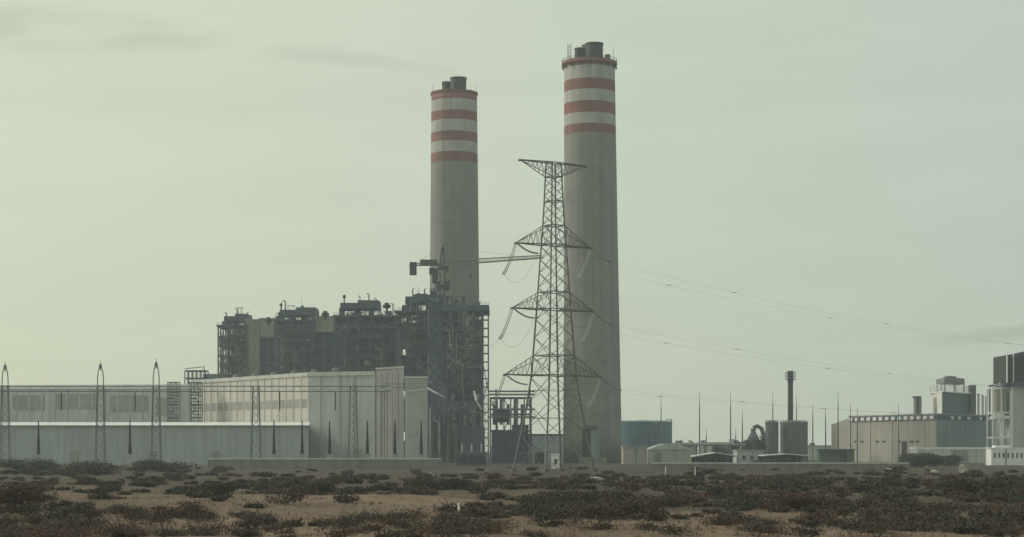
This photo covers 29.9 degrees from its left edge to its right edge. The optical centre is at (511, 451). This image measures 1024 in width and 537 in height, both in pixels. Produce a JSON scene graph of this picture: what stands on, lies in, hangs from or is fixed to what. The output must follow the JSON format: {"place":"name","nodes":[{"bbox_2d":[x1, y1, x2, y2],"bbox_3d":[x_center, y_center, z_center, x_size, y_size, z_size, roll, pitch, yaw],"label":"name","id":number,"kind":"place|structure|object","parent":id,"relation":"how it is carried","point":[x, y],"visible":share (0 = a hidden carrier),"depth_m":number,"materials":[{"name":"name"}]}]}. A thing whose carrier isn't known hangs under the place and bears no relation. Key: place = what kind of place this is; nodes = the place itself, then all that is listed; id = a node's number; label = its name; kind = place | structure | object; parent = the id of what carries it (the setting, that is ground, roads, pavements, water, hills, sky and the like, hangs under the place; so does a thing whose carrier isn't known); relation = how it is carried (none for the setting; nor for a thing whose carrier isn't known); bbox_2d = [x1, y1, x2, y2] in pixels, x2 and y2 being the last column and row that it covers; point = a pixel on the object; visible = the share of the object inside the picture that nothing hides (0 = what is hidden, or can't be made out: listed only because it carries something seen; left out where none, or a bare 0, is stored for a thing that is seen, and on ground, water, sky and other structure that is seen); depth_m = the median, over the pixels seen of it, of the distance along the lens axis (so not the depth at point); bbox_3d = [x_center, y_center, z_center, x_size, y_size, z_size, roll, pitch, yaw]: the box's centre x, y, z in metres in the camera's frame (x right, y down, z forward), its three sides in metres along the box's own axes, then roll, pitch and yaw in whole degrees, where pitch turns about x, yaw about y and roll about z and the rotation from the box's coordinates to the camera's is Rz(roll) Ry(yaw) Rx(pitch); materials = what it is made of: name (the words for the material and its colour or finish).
{"place":"outdoors","nodes":[
{"label":"outdoors","id":0,"kind":"place"},
{"bbox_2d":[189,382,202,421],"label":"scaffold tower","id":1,"kind":"structure","parent":0,"point":[195,408],"depth_m":775.98,"materials":[{"name":"grey metal"}]},
{"bbox_2d":[216,308,277,377],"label":"boiler house","id":2,"kind":"structure","parent":0,"point":[248,345],"depth_m":991.00,"materials":[{"name":"paint"}]},
{"bbox_2d":[376,366,403,457],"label":"building","id":3,"kind":"structure","parent":0,"point":[394,398],"depth_m":682.71,"materials":[{"name":"grey metal"}]},
{"bbox_2d":[0,452,1023,536],"bbox_3d":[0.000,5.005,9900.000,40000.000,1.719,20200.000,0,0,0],"label":"ground","id":4,"kind":"structure","parent":0,"point":[395,475],"depth_m":199.97,"materials":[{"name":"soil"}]},
{"bbox_2d":[0,457,60,470],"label":"bush","id":5,"kind":"object","parent":4,"relation":"on","point":[42,464],"visible":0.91,"depth_m":497.04,"materials":[{"name":"green plant"}]},
{"bbox_2d":[0,479,62,505],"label":"bush","id":6,"kind":"object","parent":4,"relation":"on","point":[13,493],"visible":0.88,"depth_m":159.08,"materials":[{"name":"green plant"}]},
{"bbox_2d":[34,421,42,460],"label":"insulator post","id":7,"kind":"object","parent":4,"relation":"on","point":[37,454],"visible":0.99,"depth_m":599.62,"materials":[{"name":"grey metal"}]},
{"bbox_2d":[56,459,124,474],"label":"bush","id":8,"kind":"object","parent":4,"relation":"on","point":[92,468],"visible":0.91,"depth_m":415.02,"materials":[{"name":"green plant"}]},
{"bbox_2d":[0,384,190,421],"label":"long hall","id":9,"kind":"structure","parent":4,"relation":"on","point":[46,406],"depth_m":857.10,"materials":[{"name":"grey metal"}]},
{"bbox_2d":[184,366,221,383],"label":"roof framework","id":10,"kind":"object","parent":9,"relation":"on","point":[209,376],"visible":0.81,"depth_m":868.40,"materials":[{"name":"paint"}]},
{"bbox_2d":[125,421,134,467],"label":"insulator post","id":11,"kind":"object","parent":4,"relation":"on","point":[129,458],"visible":1,"depth_m":599.48,"materials":[{"name":"grey metal"}]},
{"bbox_2d":[0,422,309,464],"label":"annex","id":12,"kind":"object","parent":4,"relation":"on","point":[198,443],"visible":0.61,"depth_m":700.00,"materials":[{"name":"grey metal"}]},
{"bbox_2d":[70,451,78,464],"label":"roller door","id":13,"kind":"structure","parent":12,"relation":"in","point":[74,455],"depth_m":699.93,"materials":[{"name":"grey metal"}]},
{"bbox_2d":[148,451,156,459],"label":"roller door","id":14,"kind":"structure","parent":12,"relation":"in","point":[149,452],"depth_m":699.93,"materials":[{"name":"grey metal"}]},
{"bbox_2d":[167,382,179,421],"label":"scaffold tower","id":15,"kind":"structure","parent":12,"relation":"on","point":[172,408],"depth_m":775.88,"materials":[{"name":"grey metal"}]},
{"bbox_2d":[211,451,219,457],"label":"roller door","id":16,"kind":"structure","parent":12,"relation":"in","point":[214,454],"depth_m":699.93,"materials":[{"name":"grey metal"}]},
{"bbox_2d":[121,459,200,471],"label":"bush","id":17,"kind":"object","parent":4,"relation":"on","point":[156,465],"visible":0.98,"depth_m":467.35,"materials":[{"name":"green plant"}]},
{"bbox_2d":[0,360,391,465],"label":"switchyard gantry","id":18,"kind":"object","parent":4,"relation":"on","point":[253,391],"visible":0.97,"depth_m":639.27,"materials":[{"name":"grey metal"}]},
{"bbox_2d":[177,479,239,495],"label":"bush","id":19,"kind":"object","parent":4,"relation":"on","point":[221,488],"visible":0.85,"depth_m":207.60,"materials":[{"name":"green plant"}]},
{"bbox_2d":[270,421,277,457],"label":"insulator post","id":20,"kind":"object","parent":4,"relation":"on","point":[273,454],"visible":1,"depth_m":599.62,"materials":[{"name":"grey metal"}]},
{"bbox_2d":[191,368,375,457],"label":"turbine hall","id":21,"kind":"structure","parent":4,"relation":"on","point":[317,411],"depth_m":718.36,"materials":[{"name":"grey paint"}]},
{"bbox_2d":[264,300,333,373],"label":"boiler house","id":22,"kind":"structure","parent":4,"relation":"on","point":[304,343],"depth_m":951.20,"materials":[{"name":"paint"}]},
{"bbox_2d":[298,421,305,457],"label":"insulator post","id":23,"kind":"object","parent":4,"relation":"on","point":[301,454],"visible":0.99,"depth_m":599.62,"materials":[{"name":"grey metal"}]},
{"bbox_2d":[270,477,338,493],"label":"bush","id":24,"kind":"object","parent":4,"relation":"on","point":[321,485],"visible":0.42,"depth_m":240.95,"materials":[{"name":"green plant"}]},
{"bbox_2d":[208,458,441,468],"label":"boundary wall","id":25,"kind":"structure","parent":4,"relation":"on","point":[335,463],"depth_m":559.85,"materials":[{"name":"grey concrete"}]},
{"bbox_2d":[325,421,333,457],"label":"insulator post","id":26,"kind":"object","parent":4,"relation":"on","point":[329,455],"visible":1,"depth_m":599.64,"materials":[{"name":"grey metal"}]},
{"bbox_2d":[321,293,401,373],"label":"boiler house","id":27,"kind":"structure","parent":4,"relation":"on","point":[364,342],"depth_m":906.33,"materials":[{"name":"paint"}]},
{"bbox_2d":[363,421,370,457],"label":"insulator post","id":28,"kind":"object","parent":4,"relation":"on","point":[366,454],"visible":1,"depth_m":599.61,"materials":[{"name":"grey metal"}]},
{"bbox_2d":[391,421,398,457],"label":"insulator post","id":29,"kind":"object","parent":4,"relation":"on","point":[394,454],"visible":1,"depth_m":599.62,"materials":[{"name":"grey metal"}]},
{"bbox_2d":[404,376,427,457],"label":"pale block","id":30,"kind":"structure","parent":4,"relation":"on","point":[416,408],"depth_m":672.00,"materials":[{"name":"grey metal"}]},
{"bbox_2d":[417,421,424,457],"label":"insulator post","id":31,"kind":"object","parent":4,"relation":"on","point":[420,454],"visible":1,"depth_m":599.62,"materials":[{"name":"grey metal"}]},
{"bbox_2d":[379,384,487,465],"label":"line portal","id":32,"kind":"object","parent":4,"relation":"on","point":[428,388],"visible":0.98,"depth_m":654.32,"materials":[{"name":"grey paint"}]},
{"bbox_2d":[383,284,489,462],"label":"boiler house","id":33,"kind":"structure","parent":4,"relation":"on","point":[454,423],"depth_m":858.99,"materials":[{"name":"paint"}]},
{"bbox_2d":[398,474,477,490],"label":"bush","id":34,"kind":"object","parent":4,"relation":"on","point":[457,483],"visible":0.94,"depth_m":249.31,"materials":[{"name":"green plant"}]},
{"bbox_2d":[430,76,479,376],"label":"chimney","id":35,"kind":"object","parent":4,"relation":"on","point":[454,189],"visible":0.66,"depth_m":929.96,"materials":[{"name":"concrete"}]},
{"bbox_2d":[455,444,486,464],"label":"transformer","id":36,"kind":"object","parent":4,"relation":"on","point":[468,458],"visible":1,"depth_m":657.00,"materials":[{"name":"grey paint"}]},
{"bbox_2d":[409,247,543,304],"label":"tower crane","id":37,"kind":"object","parent":4,"relation":"on","point":[433,272],"visible":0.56,"depth_m":894.10,"materials":[{"name":"paint"}]},
{"bbox_2d":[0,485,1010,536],"bbox_3d":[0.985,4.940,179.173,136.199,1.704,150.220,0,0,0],"label":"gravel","id":38,"kind":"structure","parent":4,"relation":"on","point":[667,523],"depth_m":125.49,"materials":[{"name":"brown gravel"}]},
{"bbox_2d":[488,387,534,463],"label":"pipe rack","id":39,"kind":"object","parent":4,"relation":"on","point":[504,446],"visible":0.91,"depth_m":799.82,"materials":[{"name":"metal"}]},
{"bbox_2d":[0,465,1023,536],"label":"desert scrub","id":40,"kind":"object","parent":4,"relation":"on","point":[545,509],"visible":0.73,"depth_m":201.44,"materials":[{"name":"green plant"}]},
{"bbox_2d":[0,494,1023,536],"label":"dry brush","id":41,"kind":"object","parent":4,"relation":"on","point":[442,527],"visible":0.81,"depth_m":114.34,"materials":[{"name":"brown plant"}]},
{"bbox_2d":[532,434,563,462],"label":"grey shed","id":42,"kind":"structure","parent":4,"relation":"on","point":[553,445],"depth_m":815.00,"materials":[{"name":"grey metal"}]},
{"bbox_2d":[535,453,543,462],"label":"door","id":43,"kind":"structure","parent":42,"relation":"in","point":[540,456],"depth_m":814.72,"materials":[{"name":"grey metal"}]},
{"bbox_2d":[550,454,559,468],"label":"guard hut","id":44,"kind":"object","parent":4,"relation":"on","point":[554,458],"visible":0.95,"depth_m":560.00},
{"bbox_2d":[491,159,620,471],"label":"pylon","id":45,"kind":"object","parent":4,"relation":"on","point":[565,231],"visible":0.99,"depth_m":479.34,"materials":[{"name":"grey metal"}]},
{"bbox_2d":[528,384,1014,417],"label":"overhead line","id":46,"kind":"object","parent":45,"relation":"attached to","point":[761,404],"visible":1,"depth_m":520.28,"materials":[{"name":"metal"}]},
{"bbox_2d":[542,254,1017,344],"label":"overhead line","id":47,"kind":"object","parent":45,"relation":"attached to","point":[800,312],"visible":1,"depth_m":530.52,"materials":[{"name":"metal"}]},
{"bbox_2d":[587,328,1011,387],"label":"overhead line","id":48,"kind":"object","parent":45,"relation":"attached to","point":[773,360],"visible":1,"depth_m":537.02,"materials":[{"name":"metal"}]},
{"bbox_2d":[613,262,1021,344],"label":"overhead line","id":49,"kind":"object","parent":45,"relation":"attached to","point":[807,308],"visible":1,"depth_m":525.95,"materials":[{"name":"metal"}]},
{"bbox_2d":[625,390,1022,419],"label":"overhead line","id":50,"kind":"object","parent":45,"relation":"attached to","point":[815,407],"visible":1,"depth_m":530.16,"materials":[{"name":"metal"}]},
{"bbox_2d":[625,327,1023,388],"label":"overhead line","id":51,"kind":"object","parent":45,"relation":"attached to","point":[828,364],"visible":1,"depth_m":537.53,"materials":[{"name":"metal"}]},
{"bbox_2d":[532,486,608,503],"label":"bush","id":52,"kind":"object","parent":4,"relation":"on","point":[571,496],"visible":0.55,"depth_m":195.82,"materials":[{"name":"green plant"}]},
{"bbox_2d":[562,42,621,462],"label":"chimney","id":53,"kind":"object","parent":4,"relation":"on","point":[590,196],"visible":0.98,"depth_m":849.43,"materials":[{"name":"concrete"}]},
{"bbox_2d":[576,503,625,519],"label":"bush","id":54,"kind":"object","parent":4,"relation":"on","point":[599,509],"visible":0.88,"depth_m":126.59,"materials":[{"name":"green plant"}]},
{"bbox_2d":[593,494,665,518],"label":"bush","id":55,"kind":"object","parent":4,"relation":"on","point":[631,507],"visible":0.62,"depth_m":140.79,"materials":[{"name":"green plant"}]},
{"bbox_2d":[621,446,647,463],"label":"beige shed","id":56,"kind":"structure","parent":4,"relation":"on","point":[633,454],"depth_m":760.00,"materials":[{"name":"beige metal"}]},
{"bbox_2d":[621,419,671,447],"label":"storage tank","id":57,"kind":"object","parent":4,"relation":"on","point":[641,433],"visible":0.65,"depth_m":1084.26,"materials":[{"name":"metal"}]},
{"bbox_2d":[660,407,661,443],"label":"lightning mast","id":58,"kind":"object","parent":4,"relation":"on","point":[661,426],"visible":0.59,"depth_m":1009.80,"materials":[{"name":"grey metal"}]},
{"bbox_2d":[647,443,693,463],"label":"vaulted shed","id":59,"kind":"structure","parent":4,"relation":"on","point":[670,452],"depth_m":800.00,"materials":[{"name":"white metal"}]},
{"bbox_2d":[654,453,661,461],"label":"door","id":60,"kind":"structure","parent":59,"relation":"in","point":[657,456],"depth_m":799.74,"materials":[{"name":"grey metal"}]},
{"bbox_2d":[673,441,697,456],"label":"block","id":61,"kind":"structure","parent":4,"relation":"on","point":[693,447],"depth_m":1300.00,"materials":[{"name":"paint"}]},
{"bbox_2d":[680,444,745,454],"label":"pipe bridge","id":62,"kind":"structure","parent":4,"relation":"on","point":[720,445],"depth_m":849.92,"materials":[{"name":"grey paint"}]},
{"bbox_2d":[696,440,729,453],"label":"block","id":63,"kind":"structure","parent":4,"relation":"on","point":[703,450],"depth_m":1400.00,"materials":[{"name":"paint"}]},
{"bbox_2d":[690,452,738,461],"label":"open shed","id":64,"kind":"structure","parent":4,"relation":"on","point":[714,457],"depth_m":734.49,"materials":[{"name":"paint"}]},
{"bbox_2d":[710,443,726,453],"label":"tree","id":65,"kind":"object","parent":4,"relation":"on","point":[716,449],"visible":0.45,"depth_m":909.09,"materials":[{"name":"green plant"}]},
{"bbox_2d":[726,439,740,458],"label":"tree","id":66,"kind":"object","parent":4,"relation":"on","point":[736,442],"visible":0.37,"depth_m":899.09,"materials":[{"name":"green plant"}]},
{"bbox_2d":[739,441,753,449],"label":"tree","id":67,"kind":"object","parent":4,"relation":"on","point":[748,447],"visible":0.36,"depth_m":889.77,"materials":[{"name":"green plant"}]},
{"bbox_2d":[732,450,764,461],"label":"grey store","id":68,"kind":"structure","parent":4,"relation":"on","point":[747,455],"depth_m":735.00,"materials":[{"name":"grey concrete"}]},
{"bbox_2d":[740,424,765,453],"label":"hopper","id":69,"kind":"object","parent":4,"relation":"on","point":[752,437],"visible":0.4,"depth_m":913.97,"materials":[{"name":"grey metal"}]},
{"bbox_2d":[753,434,767,454],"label":"tree","id":70,"kind":"object","parent":4,"relation":"on","point":[760,445],"visible":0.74,"depth_m":889.32,"materials":[{"name":"green plant"}]},
{"bbox_2d":[765,420,778,455],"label":"storage tank","id":71,"kind":"object","parent":4,"relation":"on","point":[771,431],"visible":0.89,"depth_m":922.21,"materials":[{"name":"grey metal"}]},
{"bbox_2d":[750,457,794,461],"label":"bush","id":72,"kind":"object","parent":4,"relation":"on","point":[775,460],"visible":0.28,"depth_m":597.04,"materials":[{"name":"green plant"}]},
{"bbox_2d":[651,462,909,469],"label":"boundary wall","id":73,"kind":"structure","parent":4,"relation":"on","point":[779,465],"depth_m":519.85,"materials":[{"name":"grey concrete"}]},
{"bbox_2d":[758,453,808,461],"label":"open shed","id":74,"kind":"structure","parent":4,"relation":"on","point":[796,457],"depth_m":730.70,"materials":[{"name":"paint"}]},
{"bbox_2d":[785,371,795,420],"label":"steel stack","id":75,"kind":"object","parent":4,"relation":"on","point":[791,376],"visible":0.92,"depth_m":958.80,"materials":[{"name":"grey metal"}]},
{"bbox_2d":[780,420,807,461],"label":"storage tank","id":76,"kind":"object","parent":4,"relation":"on","point":[793,436],"visible":0.96,"depth_m":924.30,"materials":[{"name":"grey metal"}]},
{"bbox_2d":[760,490,838,510],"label":"bush","id":77,"kind":"object","parent":4,"relation":"on","point":[793,500],"visible":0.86,"depth_m":158.75,"materials":[{"name":"green plant"}]},
{"bbox_2d":[812,414,813,461],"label":"lightning mast","id":78,"kind":"object","parent":4,"relation":"on","point":[812,442],"visible":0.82,"depth_m":879.79,"materials":[{"name":"grey metal"}]},
{"bbox_2d":[808,443,830,459],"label":"block","id":79,"kind":"structure","parent":4,"relation":"on","point":[815,451],"depth_m":1200.00,"materials":[{"name":"paint"}]},
{"bbox_2d":[815,449,856,461],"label":"green shelter","id":80,"kind":"object","parent":4,"relation":"on","point":[835,455],"visible":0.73,"depth_m":800.00,"materials":[{"name":"green metal"}]},
{"bbox_2d":[837,406,838,448],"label":"lightning mast","id":81,"kind":"object","parent":4,"relation":"on","point":[838,430],"visible":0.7,"depth_m":889.82,"materials":[{"name":"grey metal"}]},
{"bbox_2d":[856,411,858,461],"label":"lightning mast","id":82,"kind":"object","parent":4,"relation":"on","point":[857,439],"visible":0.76,"depth_m":869.74,"materials":[{"name":"grey metal"}]},
{"bbox_2d":[898,403,899,461],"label":"lightning mast","id":83,"kind":"object","parent":4,"relation":"on","point":[898,431],"visible":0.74,"depth_m":879.75,"materials":[{"name":"grey metal"}]},
{"bbox_2d":[831,413,994,461],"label":"vented hall","id":84,"kind":"structure","parent":4,"relation":"on","point":[877,438],"depth_m":911.10,"materials":[{"name":"beige metal"}]},
{"bbox_2d":[902,441,906,461],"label":"door","id":85,"kind":"structure","parent":84,"relation":"in","point":[904,443],"depth_m":902.25,"materials":[{"name":"grey metal"}]},
{"bbox_2d":[912,396,921,413],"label":"roof stack","id":86,"kind":"object","parent":84,"relation":"on","point":[917,404],"visible":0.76,"depth_m":930.00,"materials":[{"name":"grey metal"}]},
{"bbox_2d":[929,376,975,414],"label":"roof plant house","id":87,"kind":"structure","parent":84,"relation":"on","point":[955,401],"depth_m":935.42,"materials":[{"name":"grey paint"}]},
{"bbox_2d":[977,393,979,414],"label":"roof pipe","id":88,"kind":"object","parent":84,"relation":"on","point":[978,403],"visible":0.89,"depth_m":949.62,"materials":[{"name":"grey metal"}]},
{"bbox_2d":[981,395,984,414],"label":"roof pipe","id":89,"kind":"object","parent":84,"relation":"on","point":[982,404],"visible":0.89,"depth_m":949.52,"materials":[{"name":"grey metal"}]},
{"bbox_2d":[989,389,990,414],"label":"roof pole","id":90,"kind":"object","parent":84,"relation":"on","point":[989,401],"visible":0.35,"depth_m":944.65,"materials":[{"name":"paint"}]},
{"bbox_2d":[895,452,944,467],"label":"bush","id":91,"kind":"object","parent":4,"relation":"on","point":[916,460],"visible":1,"depth_m":597.62,"materials":[{"name":"green plant"}]},
{"bbox_2d":[929,454,963,465],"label":"bush","id":92,"kind":"object","parent":4,"relation":"on","point":[948,460],"visible":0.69,"depth_m":649.18,"materials":[{"name":"green plant"}]},
{"bbox_2d":[909,446,989,462],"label":"white annex","id":93,"kind":"object","parent":4,"relation":"on","point":[973,454],"visible":0.61,"depth_m":830.00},
{"bbox_2d":[958,464,967,472],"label":"boulder","id":94,"kind":"object","parent":4,"relation":"on","point":[962,468],"visible":0.76,"depth_m":453.98,"materials":[{"name":"beige stone"}]},
{"bbox_2d":[932,472,1023,494],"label":"bush","id":95,"kind":"object","parent":4,"relation":"on","point":[964,484],"visible":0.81,"depth_m":208.16,"materials":[{"name":"green plant"}]},
{"bbox_2d":[975,502,1023,521],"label":"bush","id":96,"kind":"object","parent":4,"relation":"on","point":[996,510],"visible":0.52,"depth_m":149.98,"materials":[{"name":"green plant"}]},
{"bbox_2d":[986,445,1023,464],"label":"site cabin","id":97,"kind":"object","parent":4,"relation":"on","point":[1001,455],"visible":0.94,"depth_m":700.00,"materials":[{"name":"paint"}]},
{"bbox_2d":[0,0,1023,451],"label":"sky","id":98,"kind":"structure","parent":0,"point":[168,168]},
{"bbox_2d":[699,391,699,453],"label":"lightning mast","id":99,"kind":"object","parent":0,"point":[699,421],"visible":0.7,"depth_m":879.75,"materials":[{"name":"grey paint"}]},
{"bbox_2d":[730,392,730,453],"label":"lightning mast","id":100,"kind":"object","parent":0,"point":[730,422],"visible":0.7,"depth_m":879.75,"materials":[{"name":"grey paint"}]},
{"bbox_2d":[742,409,742,443],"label":"lightning mast","id":101,"kind":"object","parent":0,"point":[742,426],"visible":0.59,"depth_m":889.76,"materials":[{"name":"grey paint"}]},
{"bbox_2d":[825,407,825,448],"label":"lightning mast","id":102,"kind":"object","parent":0,"point":[825,428],"visible":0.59,"depth_m":879.77,"materials":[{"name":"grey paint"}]},
{"bbox_2d":[850,403,850,448],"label":"lightning mast","id":103,"kind":"object","parent":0,"point":[850,425],"visible":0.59,"depth_m":879.77,"materials":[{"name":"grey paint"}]},
{"bbox_2d":[986,351,1023,447],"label":"filter tower","id":104,"kind":"structure","parent":0,"point":[1007,399],"depth_m":863.70,"materials":[{"name":"metal"}]}
]}

